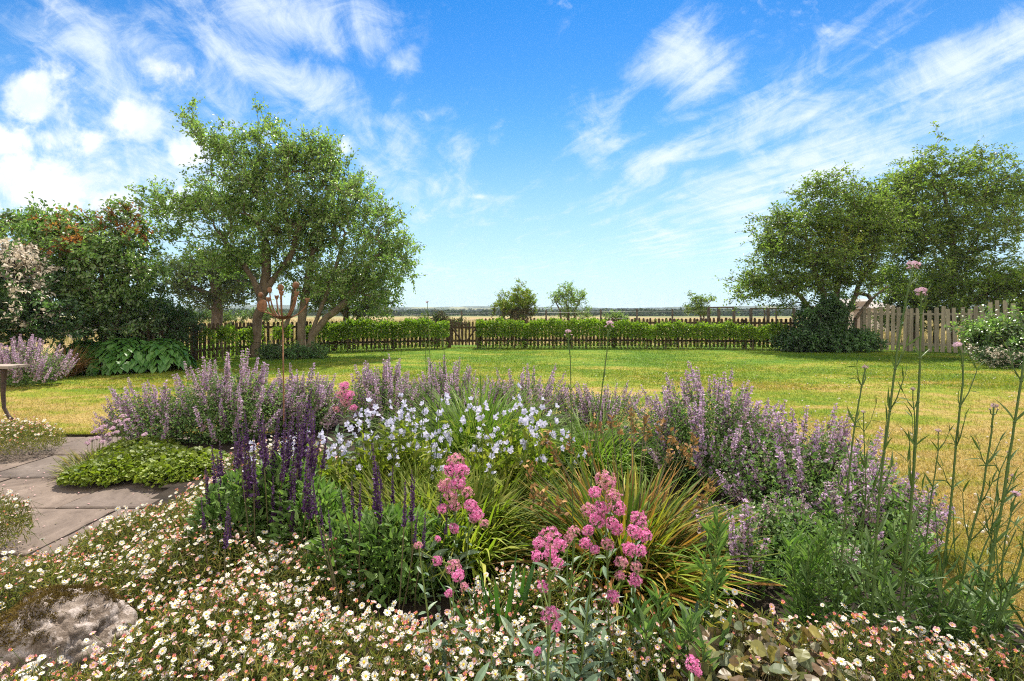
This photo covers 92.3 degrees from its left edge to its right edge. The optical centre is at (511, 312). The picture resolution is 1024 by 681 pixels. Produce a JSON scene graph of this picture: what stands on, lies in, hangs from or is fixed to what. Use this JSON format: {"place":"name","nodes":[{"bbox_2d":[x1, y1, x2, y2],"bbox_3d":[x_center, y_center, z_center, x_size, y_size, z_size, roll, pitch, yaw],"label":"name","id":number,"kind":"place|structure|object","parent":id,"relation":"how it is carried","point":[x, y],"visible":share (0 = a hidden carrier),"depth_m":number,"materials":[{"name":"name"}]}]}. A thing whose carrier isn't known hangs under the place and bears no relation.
{"place":"outdoors","nodes":[
{"label":"outdoors","id":0,"kind":"place"},
{"bbox_2d":[0,437,189,575],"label":"paving","id":1,"kind":"structure","parent":0,"point":[64,517],"depth_m":3.40,"materials":[{"name":"stone"}]},
{"bbox_2d":[0,487,42,550],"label":"fleabane","id":2,"kind":"object","parent":1,"relation":"on","point":[19,518],"visible":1,"depth_m":2.63,"materials":[{"name":"white plant"}]},
{"bbox_2d":[0,414,82,454],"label":"fleabane","id":3,"kind":"object","parent":1,"relation":"on","point":[17,431],"visible":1,"depth_m":4.40,"materials":[{"name":"white plant"}]},
{"bbox_2d":[47,414,147,482],"bbox_3d":[-3.424,1.050,4.046,0.649,0.430,0.753,0,0,-44],"label":"thrift","id":4,"kind":"object","parent":1,"relation":"on","point":[78,460],"visible":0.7,"depth_m":4.06,"materials":[{"name":"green plant"}]},
{"bbox_2d":[56,434,233,487],"bbox_3d":[-2.860,1.153,4.001,1.450,0.226,1.074,0,0,0],"label":"cranesbill","id":5,"kind":"object","parent":1,"relation":"on","point":[144,460],"visible":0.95,"depth_m":3.67,"materials":[{"name":"green plant"}]},
{"bbox_2d":[344,361,614,480],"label":"fountain grass","id":6,"kind":"object","parent":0,"point":[491,423],"depth_m":3.77,"materials":[{"name":"plant"}]},
{"bbox_2d":[1,315,987,353],"bbox_3d":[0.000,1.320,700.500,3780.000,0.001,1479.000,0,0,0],"label":"field","id":7,"kind":"structure","parent":0,"point":[336,318],"depth_m":114.88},
{"bbox_2d":[148,242,260,327],"bbox_3d":[-17.580,-1.476,29.050,6.991,5.545,5.669,0,0,0],"label":"tree","id":8,"kind":"object","parent":7,"relation":"on","point":[220,296],"visible":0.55,"depth_m":28.45,"materials":[{"name":"green plant"}]},
{"bbox_2d":[175,305,288,325],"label":"field bush","id":9,"kind":"object","parent":7,"relation":"on","point":[266,317],"visible":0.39,"depth_m":33.67,"materials":[{"name":"green plant"}]},
{"bbox_2d":[297,266,396,340],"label":"field bush","id":10,"kind":"object","parent":7,"relation":"on","point":[363,302],"visible":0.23,"depth_m":20.62,"materials":[{"name":"green plant"}]},
{"bbox_2d":[488,278,538,338],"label":"field bush","id":11,"kind":"object","parent":7,"relation":"on","point":[519,307],"visible":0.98,"depth_m":23.75,"materials":[{"name":"green plant"}]},
{"bbox_2d":[60,307,985,315],"bbox_3d":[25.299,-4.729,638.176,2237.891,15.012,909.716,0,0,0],"label":"woods","id":12,"kind":"object","parent":7,"relation":"on","point":[593,312],"visible":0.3,"depth_m":210.55,"materials":[{"name":"green plant"}]},
{"bbox_2d":[544,281,592,320],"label":"field bush","id":13,"kind":"object","parent":7,"relation":"on","point":[559,295],"visible":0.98,"depth_m":25.88,"materials":[{"name":"green plant"}]},
{"bbox_2d":[682,290,716,321],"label":"field bush","id":14,"kind":"object","parent":7,"relation":"on","point":[696,307],"visible":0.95,"depth_m":29.90,"materials":[{"name":"green plant"}]},
{"bbox_2d":[840,299,895,331],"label":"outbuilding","id":15,"kind":"structure","parent":7,"relation":"on","point":[861,303],"depth_m":32.00,"materials":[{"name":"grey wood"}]},
{"bbox_2d":[864,261,985,342],"bbox_3d":[17.111,-0.473,20.552,4.628,3.534,3.197,0,0,22],"label":"screen tree","id":16,"kind":"object","parent":7,"relation":"on","point":[898,304],"visible":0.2,"depth_m":20.39,"materials":[{"name":"green plant"}]},
{"bbox_2d":[934,260,1023,317],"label":"screen tree","id":17,"kind":"object","parent":7,"relation":"on","point":[996,284],"visible":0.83,"depth_m":16.49,"materials":[{"name":"green plant"}]},
{"bbox_2d":[1,318,987,345],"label":"long grass","id":18,"kind":"structure","parent":0,"point":[884,338],"depth_m":24.03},
{"bbox_2d":[0,345,1023,627],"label":"lawn","id":19,"kind":"structure","parent":0,"point":[870,405],"depth_m":8.00,"materials":[{"name":"plant"}]},
{"bbox_2d":[0,364,29,420],"bbox_3d":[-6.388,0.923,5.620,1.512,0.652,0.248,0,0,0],"label":"garden table","id":20,"kind":"object","parent":19,"relation":"on","point":[4,368],"visible":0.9,"depth_m":5.61,"materials":[{"name":"grey wood"}]},
{"bbox_2d":[0,334,79,386],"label":"catmint","id":21,"kind":"object","parent":19,"relation":"on","point":[39,368],"visible":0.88,"depth_m":8.25,"materials":[{"name":"purple plant"}]},
{"bbox_2d":[0,235,99,355],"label":"flowering shrub","id":22,"kind":"object","parent":19,"relation":"on","point":[20,314],"visible":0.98,"depth_m":9.31,"materials":[{"name":"white plant"}]},
{"bbox_2d":[43,341,101,377],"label":"ornamental grass","id":23,"kind":"object","parent":19,"relation":"on","point":[76,369],"depth_m":9.59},
{"bbox_2d":[0,191,184,353],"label":"tall shrub","id":24,"kind":"object","parent":19,"relation":"on","point":[88,252],"visible":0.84,"depth_m":10.62,"materials":[{"name":"green plant"}]},
{"bbox_2d":[58,337,197,375],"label":"hosta","id":25,"kind":"object","parent":19,"relation":"on","point":[133,354],"visible":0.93,"depth_m":10.20,"materials":[{"name":"green plant"}]},
{"bbox_2d":[108,291,211,351],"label":"evergreen shrub","id":26,"kind":"object","parent":19,"relation":"on","point":[187,320],"visible":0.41,"depth_m":12.08,"materials":[{"name":"green plant"}]},
{"bbox_2d":[124,92,337,356],"bbox_3d":[-7.833,-2.459,14.176,5.988,7.543,3.367,0,0,0],"label":"fruit tree","id":27,"kind":"object","parent":19,"relation":"on","point":[229,207],"visible":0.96,"depth_m":13.69,"materials":[{"name":"green plant"}]},
{"bbox_2d":[197,323,322,359],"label":"hedge","id":28,"kind":"object","parent":19,"relation":"on","point":[224,333],"visible":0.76,"depth_m":13.43,"materials":[{"name":"green plant"}]},
{"bbox_2d":[133,320,447,359],"bbox_3d":[-6.174,0.849,15.260,2.056,1.202,9.222,0,0,44],"label":"picket fence","id":29,"kind":"object","parent":19,"relation":"on","point":[193,353],"visible":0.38,"depth_m":14.66,"materials":[{"name":"brown wood"}]},
{"bbox_2d":[448,319,479,346],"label":"garden gate","id":30,"kind":"structure","parent":29,"relation":"attached to","point":[458,327],"depth_m":17.79,"materials":[{"name":"brown wood"}]},
{"bbox_2d":[254,336,331,360],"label":"ground cover shrub","id":31,"kind":"object","parent":19,"relation":"on","point":[296,351],"visible":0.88,"depth_m":13.31,"materials":[{"name":"green plant"}]},
{"bbox_2d":[260,126,427,349],"bbox_3d":[-4.971,-2.099,14.675,4.674,6.830,3.500,0,0,12],"label":"fruit tree","id":32,"kind":"object","parent":19,"relation":"on","point":[312,281],"visible":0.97,"depth_m":14.22,"materials":[{"name":"green plant"}]},
{"bbox_2d":[319,316,449,351],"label":"hedge","id":33,"kind":"object","parent":19,"relation":"on","point":[382,326],"visible":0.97,"depth_m":16.26,"materials":[{"name":"green plant"}]},
{"bbox_2d":[475,316,787,349],"bbox_3d":[3.985,0.669,17.056,10.635,1.210,1.109,0,0,4],"label":"hedge","id":34,"kind":"object","parent":19,"relation":"on","point":[732,329],"visible":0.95,"depth_m":17.01,"materials":[{"name":"green plant"}]},
{"bbox_2d":[480,317,800,347],"bbox_3d":[4.587,0.806,17.654,11.601,1.288,0.623,0,0,4],"label":"picket fence","id":35,"kind":"object","parent":19,"relation":"on","point":[695,321],"visible":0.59,"depth_m":17.77,"materials":[{"name":"brown wood"}]},
{"bbox_2d":[715,160,932,330],"bbox_3d":[10.159,-1.881,16.441,6.873,6.368,4.041,0,0,0],"label":"windswept tree","id":36,"kind":"object","parent":19,"relation":"on","point":[834,251],"visible":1,"depth_m":16.10,"materials":[{"name":"green plant"}]},
{"bbox_2d":[765,290,888,352],"bbox_3d":[10.169,0.406,15.954,3.428,2.278,2.024,0,0,0],"label":"ivy mound","id":37,"kind":"object","parent":19,"relation":"on","point":[825,320],"visible":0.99,"depth_m":15.52,"materials":[{"name":"green plant"}]},
{"bbox_2d":[839,121,1023,346],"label":"windswept tree","id":38,"kind":"object","parent":19,"relation":"on","point":[952,229],"visible":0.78,"depth_m":17.56,"materials":[{"name":"green plant"}]},
{"bbox_2d":[860,300,1018,353],"bbox_3d":[13.234,0.539,15.440,3.770,1.822,0.155,0,0,41],"label":"picket fence","id":39,"kind":"object","parent":19,"relation":"on","point":[945,313],"visible":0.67,"depth_m":15.54,"materials":[{"name":"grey wood"}]},
{"bbox_2d":[944,299,1023,360],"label":"corner shrub","id":40,"kind":"object","parent":19,"relation":"on","point":[992,330],"visible":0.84,"depth_m":11.99,"materials":[{"name":"green plant"}]},
{"bbox_2d":[959,342,1023,368],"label":"ground cover shrub","id":41,"kind":"object","parent":19,"relation":"on","point":[997,356],"visible":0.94,"depth_m":11.08,"materials":[{"name":"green plant"}]},
{"bbox_2d":[0,412,1023,680],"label":"flower bed soil","id":42,"kind":"structure","parent":0,"point":[750,604],"depth_m":2.03,"materials":[{"name":"soil"}]},
{"bbox_2d":[0,538,127,613],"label":"fleabane","id":43,"kind":"object","parent":42,"relation":"on","point":[28,562],"visible":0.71,"depth_m":1.99,"materials":[{"name":"white plant"}]},
{"bbox_2d":[0,581,138,680],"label":"boulder","id":44,"kind":"object","parent":42,"relation":"on","point":[66,619],"visible":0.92,"depth_m":1.55,"materials":[{"name":"stone"}]},
{"bbox_2d":[0,631,205,680],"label":"fleabane","id":45,"kind":"object","parent":42,"relation":"on","point":[30,673],"visible":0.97,"depth_m":1.36,"materials":[{"name":"white plant"}]},
{"bbox_2d":[46,491,209,585],"bbox_3d":[-1.825,1.113,2.528,0.877,0.264,0.929,0,0,0],"label":"fleabane","id":46,"kind":"object","parent":42,"relation":"on","point":[145,519],"visible":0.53,"depth_m":2.43,"materials":[{"name":"white plant"}]},
{"bbox_2d":[91,377,205,444],"bbox_3d":[-3.309,0.933,4.569,0.914,0.662,0.716,0,0,22],"label":"catmint","id":47,"kind":"object","parent":42,"relation":"on","point":[126,406],"visible":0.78,"depth_m":4.47,"materials":[{"name":"purple plant"}]},
{"bbox_2d":[83,515,314,640],"bbox_3d":[-1.328,1.065,2.147,0.952,0.352,0.790,0,0,0],"label":"fleabane","id":48,"kind":"object","parent":42,"relation":"on","point":[133,563],"visible":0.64,"depth_m":2.03,"materials":[{"name":"white plant"}]},
{"bbox_2d":[166,464,242,523],"bbox_3d":[-1.705,1.103,3.072,0.734,0.275,0.871,0,0,0],"label":"fleabane","id":49,"kind":"object","parent":42,"relation":"on","point":[201,489],"visible":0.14,"depth_m":2.94,"materials":[{"name":"white plant"}]},
{"bbox_2d":[77,569,338,680],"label":"fleabane","id":50,"kind":"object","parent":42,"relation":"on","point":[189,629],"visible":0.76,"depth_m":1.57,"materials":[{"name":"white plant"}]},
{"bbox_2d":[151,348,296,444],"bbox_3d":[-2.723,0.794,4.716,1.280,0.909,1.020,0,0,0],"label":"catmint","id":51,"kind":"object","parent":42,"relation":"on","point":[226,410],"visible":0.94,"depth_m":4.55,"materials":[{"name":"purple plant"}]},
{"bbox_2d":[183,388,359,605],"bbox_3d":[-1.238,0.841,2.405,0.964,0.866,0.711,0,0,39],"label":"salvia","id":52,"kind":"object","parent":42,"relation":"on","point":[279,490],"visible":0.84,"depth_m":2.29,"materials":[{"name":"green plant"}]},
{"bbox_2d":[204,436,347,481],"bbox_3d":[-1.621,1.058,3.447,0.947,0.366,0.826,0,0,0],"label":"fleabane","id":53,"kind":"object","parent":42,"relation":"on","point":[230,463],"visible":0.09,"depth_m":3.43,"materials":[{"name":"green plant"}]},
{"bbox_2d":[257,282,309,439],"bbox_3d":[-1.890,0.488,4.051,0.366,1.484,0.214,0,0,0],"label":"garden sculpture","id":54,"kind":"object","parent":42,"relation":"on","point":[261,305],"visible":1,"depth_m":4.04,"materials":[{"name":"metal"}]},
{"bbox_2d":[203,533,381,643],"bbox_3d":[-0.850,1.071,1.986,0.714,0.339,0.626,0,0,0],"label":"fleabane","id":55,"kind":"object","parent":42,"relation":"on","point":[298,571],"visible":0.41,"depth_m":1.92,"materials":[{"name":"white plant"}]},
{"bbox_2d":[251,363,343,434],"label":"catmint","id":56,"kind":"object","parent":42,"relation":"on","point":[322,403],"visible":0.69,"depth_m":4.98,"materials":[{"name":"purple plant"}]},
{"bbox_2d":[195,590,490,680],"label":"fleabane","id":57,"kind":"object","parent":42,"relation":"on","point":[348,637],"visible":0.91,"depth_m":1.43,"materials":[{"name":"white plant"}]},
{"bbox_2d":[320,382,367,465],"bbox_3d":[-1.278,0.867,3.700,0.313,0.706,0.380,0,0,0],"label":"valerian","id":58,"kind":"object","parent":42,"relation":"on","point":[349,395],"visible":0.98,"depth_m":3.67,"materials":[{"name":"pink plant"}]},
{"bbox_2d":[330,354,433,428],"bbox_3d":[-1.372,0.850,5.255,1.081,0.809,0.904,0,0,0],"label":"catmint","id":59,"kind":"object","parent":42,"relation":"on","point":[373,384],"visible":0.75,"depth_m":5.11,"materials":[{"name":"purple plant"}]},
{"bbox_2d":[299,443,473,627],"bbox_3d":[-0.539,0.909,2.046,0.761,0.719,0.669,0,0,0],"label":"salvia","id":60,"kind":"object","parent":42,"relation":"on","point":[377,539],"visible":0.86,"depth_m":1.99,"materials":[{"name":"green plant"}]},
{"bbox_2d":[319,393,457,507],"bbox_3d":[-0.695,0.891,2.939,0.894,0.827,0.840,0,0,0],"label":"bellflower","id":61,"kind":"object","parent":42,"relation":"on","point":[385,455],"visible":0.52,"depth_m":2.86,"materials":[{"name":"plant"}]},
{"bbox_2d":[275,450,567,591],"bbox_3d":[-0.378,0.984,2.534,1.451,0.478,1.243,0,0,20],"label":"spiderwort","id":62,"kind":"object","parent":42,"relation":"on","point":[486,544],"visible":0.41,"depth_m":2.35,"materials":[{"name":"plant"}]},
{"bbox_2d":[402,355,493,424],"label":"catmint","id":63,"kind":"object","parent":42,"relation":"on","point":[437,381],"visible":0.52,"depth_m":5.25,"materials":[{"name":"purple plant"}]},
{"bbox_2d":[414,452,489,611],"bbox_3d":[-0.239,0.902,1.997,0.303,0.636,0.249,0,0,0],"label":"valerian","id":64,"kind":"object","parent":42,"relation":"on","point":[456,467],"visible":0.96,"depth_m":1.99,"materials":[{"name":"pink plant"}]},
{"bbox_2d":[413,535,520,680],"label":"valerian","id":65,"kind":"object","parent":42,"relation":"on","point":[457,574],"visible":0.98,"depth_m":1.42,"materials":[{"name":"green plant"}]},
{"bbox_2d":[368,602,582,680],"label":"fleabane","id":66,"kind":"object","parent":42,"relation":"on","point":[491,638],"visible":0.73,"depth_m":1.40,"materials":[{"name":"white plant"}]},
{"bbox_2d":[437,549,556,666],"bbox_3d":[-0.031,1.025,1.689,0.238,0.394,0.487,0,0,45],"label":"iris","id":67,"kind":"object","parent":42,"relation":"on","point":[523,592],"visible":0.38,"depth_m":1.69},
{"bbox_2d":[440,382,586,523],"bbox_3d":[-0.088,0.879,2.858,0.837,0.858,0.958,0,0,31],"label":"bellflower","id":68,"kind":"object","parent":42,"relation":"on","point":[483,452],"visible":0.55,"depth_m":2.85,"materials":[{"name":"plant"}]},
{"bbox_2d":[425,606,601,680],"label":"valerian","id":69,"kind":"object","parent":42,"relation":"on","point":[482,672],"visible":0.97,"depth_m":1.28,"materials":[{"name":"green plant"}]},
{"bbox_2d":[476,363,573,421],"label":"catmint","id":70,"kind":"object","parent":42,"relation":"on","point":[547,392],"visible":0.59,"depth_m":5.40,"materials":[{"name":"purple plant"}]},
{"bbox_2d":[449,559,631,679],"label":"fleabane","id":71,"kind":"object","parent":42,"relation":"on","point":[503,587],"visible":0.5,"depth_m":1.77,"materials":[{"name":"white plant"}]},
{"bbox_2d":[444,525,664,680],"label":"valerian","id":72,"kind":"object","parent":42,"relation":"on","point":[581,630],"visible":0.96,"depth_m":1.40,"materials":[{"name":"green plant"}]},
{"bbox_2d":[564,329,577,646],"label":"verbena","id":73,"kind":"object","parent":42,"relation":"on","point":[569,347],"visible":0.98,"depth_m":1.75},
{"bbox_2d":[583,321,613,632],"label":"verbena","id":74,"kind":"object","parent":42,"relation":"on","point":[608,331],"visible":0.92,"depth_m":1.70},
{"bbox_2d":[553,380,649,426],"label":"catmint","id":75,"kind":"object","parent":42,"relation":"on","point":[593,404],"visible":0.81,"depth_m":5.31,"materials":[{"name":"purple plant"}]},
{"bbox_2d":[514,395,697,502],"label":"fountain grass","id":76,"kind":"object","parent":42,"relation":"on","point":[625,446],"depth_m":3.57,"materials":[{"name":"plant"}]},
{"bbox_2d":[554,610,688,680],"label":"fleabane","id":77,"kind":"object","parent":42,"relation":"on","point":[619,633],"visible":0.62,"depth_m":1.45,"materials":[{"name":"white plant"}]},
{"bbox_2d":[484,401,794,658],"bbox_3d":[0.526,0.950,2.259,1.470,0.962,1.386,0,0,0],"label":"sword leaf clump","id":78,"kind":"object","parent":42,"relation":"on","point":[670,566],"visible":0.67,"depth_m":2.12,"materials":[{"name":"plant"}]},
{"bbox_2d":[580,469,709,680],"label":"valerian","id":79,"kind":"object","parent":42,"relation":"on","point":[614,525],"visible":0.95,"depth_m":1.55,"materials":[{"name":"pink plant"}]},
{"bbox_2d":[623,580,674,678],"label":"leafy shoot","id":80,"kind":"object","parent":42,"relation":"on","point":[636,617],"visible":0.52,"depth_m":1.55,"materials":[{"name":"green plant"}]},
{"bbox_2d":[628,598,731,680],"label":"leafy shoot","id":81,"kind":"object","parent":42,"relation":"on","point":[689,624],"visible":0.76,"depth_m":1.42,"materials":[{"name":"green plant"}]},
{"bbox_2d":[678,506,732,650],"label":"leafy shoot","id":82,"kind":"object","parent":42,"relation":"on","point":[717,536],"visible":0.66,"depth_m":1.61,"materials":[{"name":"green plant"}]},
{"bbox_2d":[624,361,798,492],"bbox_3d":[1.447,0.801,3.582,1.195,0.903,1.097,0,0,0],"label":"catmint","id":83,"kind":"object","parent":42,"relation":"on","point":[723,420],"visible":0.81,"depth_m":3.46,"materials":[{"name":"purple plant"}]},
{"bbox_2d":[696,498,775,601],"bbox_3d":[0.958,1.045,2.101,0.320,0.511,0.269,0,0,0],"label":"catmint","id":84,"kind":"object","parent":42,"relation":"on","point":[741,545],"visible":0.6,"depth_m":2.05,"materials":[{"name":"purple plant"}]},
{"bbox_2d":[652,588,854,680],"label":"fleabane","id":85,"kind":"object","parent":42,"relation":"on","point":[732,603],"visible":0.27,"depth_m":1.49,"materials":[{"name":"green plant"}]},
{"bbox_2d":[652,609,870,680],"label":"barrenwort","id":86,"kind":"object","parent":42,"relation":"on","point":[768,651],"visible":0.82,"depth_m":1.34,"materials":[{"name":"green plant"}]},
{"bbox_2d":[691,489,890,593],"bbox_3d":[1.303,1.080,2.348,0.897,0.380,0.738,0,0,0],"label":"catmint","id":87,"kind":"object","parent":42,"relation":"on","point":[775,522],"visible":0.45,"depth_m":2.34,"materials":[{"name":"green plant"}]},
{"bbox_2d":[775,517,840,641],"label":"leafy shoot","id":88,"kind":"object","parent":42,"relation":"on","point":[808,561],"visible":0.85,"depth_m":1.76,"materials":[{"name":"green plant"}]},
{"bbox_2d":[702,403,918,530],"bbox_3d":[1.770,0.939,3.062,1.155,0.738,1.048,0,0,-17],"label":"catmint","id":89,"kind":"object","parent":42,"relation":"on","point":[817,463],"visible":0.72,"depth_m":2.96,"materials":[{"name":"purple plant"}]},
{"bbox_2d":[804,357,871,658],"bbox_3d":[1.091,0.688,1.651,0.200,1.104,0.236,0,0,30],"label":"verbena","id":90,"kind":"object","parent":42,"relation":"on","point":[838,596],"visible":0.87,"depth_m":1.64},
{"bbox_2d":[815,425,896,650],"bbox_3d":[1.204,0.820,1.766,0.298,0.834,0.238,0,0,-42],"label":"verbena","id":91,"kind":"object","parent":42,"relation":"on","point":[844,586],"visible":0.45,"depth_m":1.75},
{"bbox_2d":[832,395,895,626],"bbox_3d":[1.287,0.796,1.800,0.232,1.002,0.221,0,0,-25],"label":"verbena","id":92,"kind":"object","parent":42,"relation":"on","point":[864,463],"visible":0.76,"depth_m":1.80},
{"bbox_2d":[794,453,955,563],"bbox_3d":[1.908,1.032,2.596,0.834,0.525,0.616,0,0,0],"label":"catmint","id":93,"kind":"object","parent":42,"relation":"on","point":[890,508],"visible":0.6,"depth_m":2.54,"materials":[{"name":"purple plant"}]},
{"bbox_2d":[755,603,1002,680],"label":"fleabane","id":94,"kind":"object","parent":42,"relation":"on","point":[833,634],"visible":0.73,"depth_m":1.39,"materials":[{"name":"white plant"}]},
{"bbox_2d":[837,253,930,679],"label":"verbena","id":95,"kind":"object","parent":42,"relation":"on","point":[875,591],"visible":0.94,"depth_m":1.58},
{"bbox_2d":[862,285,945,678],"bbox_3d":[1.215,0.571,1.556,0.250,1.328,0.190,0,0,11],"label":"verbena","id":96,"kind":"object","parent":42,"relation":"on","point":[899,607],"visible":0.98,"depth_m":1.55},
{"bbox_2d":[789,496,1021,662],"bbox_3d":[1.523,1.085,2.061,0.809,0.273,1.059,0,0,0],"label":"leafy shoot","id":97,"kind":"object","parent":42,"relation":"on","point":[880,575],"visible":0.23,"depth_m":1.91,"materials":[{"name":"green plant"}]},
{"bbox_2d":[869,380,946,647],"bbox_3d":[1.388,0.731,1.686,0.232,0.995,0.212,0,0,13],"label":"verbena","id":98,"kind":"object","parent":42,"relation":"on","point":[894,583],"visible":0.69,"depth_m":1.70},
{"bbox_2d":[893,422,960,638],"bbox_3d":[1.438,0.800,1.681,0.220,0.875,0.200,0,0,38],"label":"verbena","id":99,"kind":"object","parent":42,"relation":"on","point":[933,600],"visible":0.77,"depth_m":1.70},
{"bbox_2d":[907,332,987,656],"bbox_3d":[1.409,0.647,1.609,0.261,1.166,0.200,0,0,29],"label":"verbena","id":100,"kind":"object","parent":42,"relation":"on","point":[939,581],"visible":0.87,"depth_m":1.62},
{"bbox_2d":[892,622,1023,680],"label":"fleabane","id":101,"kind":"object","parent":42,"relation":"on","point":[1000,657],"visible":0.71,"depth_m":1.42,"materials":[{"name":"white plant"}]},
{"bbox_2d":[918,403,1017,674],"bbox_3d":[1.431,0.789,1.565,0.275,0.996,0.253,0,0,-44],"label":"verbena","id":102,"kind":"object","parent":42,"relation":"on","point":[959,623],"visible":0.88,"depth_m":1.60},
{"bbox_2d":[920,464,1023,648],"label":"verbena","id":103,"kind":"object","parent":42,"relation":"on","point":[1017,521],"visible":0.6,"depth_m":1.65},
{"bbox_2d":[930,329,1023,680],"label":"verbena","id":104,"kind":"object","parent":42,"relation":"on","point":[987,574],"visible":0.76,"depth_m":1.56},
{"bbox_2d":[948,450,1023,656],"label":"verbena","id":105,"kind":"object","parent":42,"relation":"on","point":[995,590],"visible":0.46,"depth_m":1.66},
{"bbox_2d":[962,514,1023,680],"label":"verbena","id":106,"kind":"object","parent":42,"relation":"on","point":[996,623],"visible":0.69,"depth_m":1.52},
{"bbox_2d":[971,466,1023,679],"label":"verbena","id":107,"kind":"object","parent":42,"relation":"on","point":[1012,508],"visible":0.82,"depth_m":1.55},
{"bbox_2d":[0,0,1023,307],"label":"sky","id":108,"kind":"structure","parent":0,"point":[619,151],"materials":[{"name":"blue"}]},
{"bbox_2d":[119,305,985,310],"bbox_3d":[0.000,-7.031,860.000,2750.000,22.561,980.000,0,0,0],"label":"hills","id":109,"kind":"structure","parent":0,"point":[429,308],"depth_m":1079.79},
{"label":"path bedding","id":110,"kind":"structure","parent":0,"visible":0},
{"bbox_2d":[231,429,356,497],"bbox_3d":[-1.246,0.980,2.850,0.773,0.657,0.689,0,0,0],"label":"bellflower","id":111,"kind":"object","parent":110,"relation":"on","point":[321,433],"visible":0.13,"depth_m":2.88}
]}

